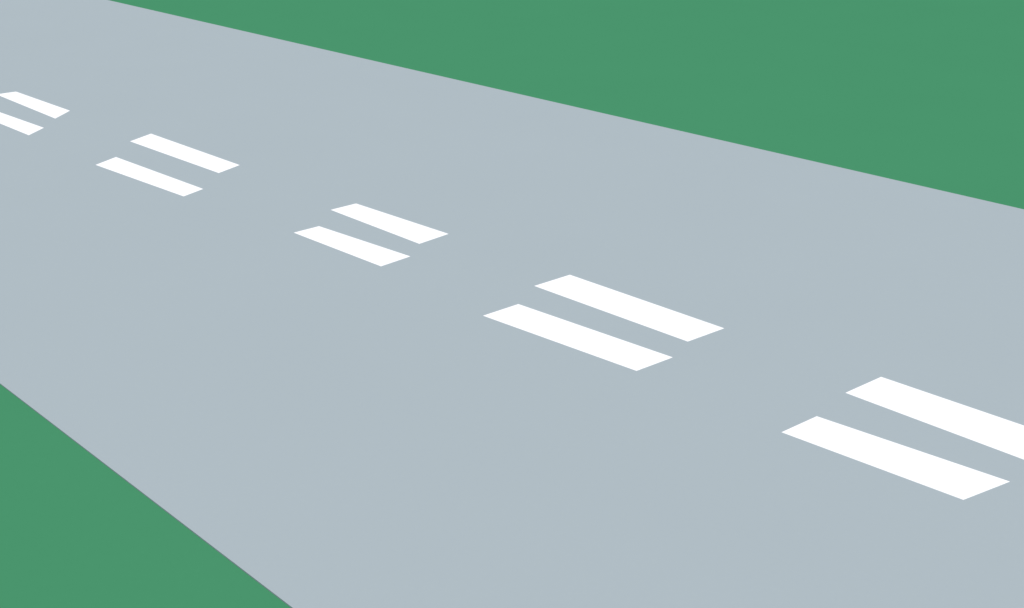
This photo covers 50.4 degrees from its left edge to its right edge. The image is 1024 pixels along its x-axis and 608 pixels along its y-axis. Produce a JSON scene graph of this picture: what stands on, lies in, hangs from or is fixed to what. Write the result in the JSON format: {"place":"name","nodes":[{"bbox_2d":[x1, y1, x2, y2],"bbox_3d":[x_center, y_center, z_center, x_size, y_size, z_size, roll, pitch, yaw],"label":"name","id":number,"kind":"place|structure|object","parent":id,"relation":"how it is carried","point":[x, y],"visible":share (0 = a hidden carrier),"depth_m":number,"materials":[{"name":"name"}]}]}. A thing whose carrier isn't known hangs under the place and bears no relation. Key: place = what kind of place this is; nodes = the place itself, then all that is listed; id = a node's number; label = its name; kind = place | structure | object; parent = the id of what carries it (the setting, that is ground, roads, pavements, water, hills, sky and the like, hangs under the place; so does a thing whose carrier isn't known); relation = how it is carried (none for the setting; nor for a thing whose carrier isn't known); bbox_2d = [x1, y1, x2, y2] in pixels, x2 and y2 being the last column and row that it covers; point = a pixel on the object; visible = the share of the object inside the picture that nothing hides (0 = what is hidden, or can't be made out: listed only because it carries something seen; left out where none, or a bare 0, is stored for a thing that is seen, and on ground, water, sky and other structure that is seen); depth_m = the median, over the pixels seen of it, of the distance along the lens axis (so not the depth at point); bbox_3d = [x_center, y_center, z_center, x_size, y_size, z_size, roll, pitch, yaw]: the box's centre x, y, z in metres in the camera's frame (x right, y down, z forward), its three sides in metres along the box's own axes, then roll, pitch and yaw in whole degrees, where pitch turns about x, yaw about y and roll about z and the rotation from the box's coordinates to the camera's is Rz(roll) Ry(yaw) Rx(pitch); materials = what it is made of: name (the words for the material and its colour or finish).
{"place":"outdoors","nodes":[
{"label":"outdoors","id":0,"kind":"place"},
{"bbox_2d":[0,0,1023,607],"bbox_3d":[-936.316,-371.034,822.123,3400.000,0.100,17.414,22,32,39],"label":"road","id":1,"kind":"structure","parent":0,"point":[234,368],"depth_m":16.88,"materials":[{"name":"grey asphalt"}]},
{"bbox_2d":[0,112,42,134],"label":"road marking","id":2,"kind":"object","parent":1,"relation":"on","point":[22,126],"visible":1,"depth_m":27.86,"materials":[{"name":"white paint"}]},
{"bbox_2d":[0,92,69,117],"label":"road marking","id":3,"kind":"object","parent":1,"relation":"on","point":[48,109],"visible":1,"depth_m":29.70,"materials":[{"name":"white paint"}]},
{"bbox_2d":[96,157,201,195],"bbox_3d":[-8.076,-2.826,24.022,3.590,0.006,0.629,20,32,37],"label":"road marking","id":4,"kind":"object","parent":1,"relation":"on","point":[146,175],"visible":1,"depth_m":23.99,"materials":[{"name":"white paint"}]},
{"bbox_2d":[130,134,238,172],"bbox_3d":[-7.782,-3.573,25.642,3.961,0.006,0.742,22,32,39],"label":"road marking","id":5,"kind":"object","parent":1,"relation":"on","point":[185,153],"visible":1,"depth_m":25.56,"materials":[{"name":"white paint"}]},
{"bbox_2d":[294,226,409,265],"bbox_3d":[-3.019,-1.117,20.318,2.539,0.006,0.669,21,32,37],"label":"road marking","id":6,"kind":"object","parent":1,"relation":"on","point":[371,253],"visible":1,"depth_m":20.21,"materials":[{"name":"white paint"}]},
{"bbox_2d":[332,204,446,243],"bbox_3d":[-2.455,-1.620,21.409,2.714,0.006,0.731,22,32,39],"label":"road marking","id":7,"kind":"object","parent":1,"relation":"on","point":[408,230],"visible":1,"depth_m":21.31,"materials":[{"name":"white paint"}]},
{"bbox_2d":[483,304,671,370],"bbox_3d":[0.962,0.492,16.833,3.119,0.006,0.708,19,31,35],"label":"road marking","id":8,"kind":"object","parent":1,"relation":"on","point":[632,356],"visible":1,"depth_m":16.77,"materials":[{"name":"white paint"}]},
{"bbox_2d":[536,275,723,341],"bbox_3d":[1.855,0.037,17.818,3.273,0.006,0.827,22,32,39],"label":"road marking","id":9,"kind":"object","parent":1,"relation":"on","point":[684,327],"visible":1,"depth_m":17.73,"materials":[{"name":"white paint"}]},
{"bbox_2d":[782,416,1009,499],"bbox_3d":[4.771,1.931,13.713,2.681,0.006,0.739,18,30,34],"label":"road marking","id":10,"kind":"object","parent":1,"relation":"on","point":[959,481],"visible":1,"depth_m":13.66,"materials":[{"name":"white paint"}]},
{"bbox_2d":[846,377,1023,459],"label":"road marking","id":11,"kind":"object","parent":1,"relation":"on","point":[990,430],"visible":1,"depth_m":14.66,"materials":[{"name":"white paint"}]},
{"bbox_2d":[0,0,1023,607],"bbox_3d":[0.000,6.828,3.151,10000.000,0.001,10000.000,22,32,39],"label":"ground","id":12,"kind":"structure","parent":0,"point":[924,92],"depth_m":31.35,"materials":[{"name":"green plant"}]}
]}

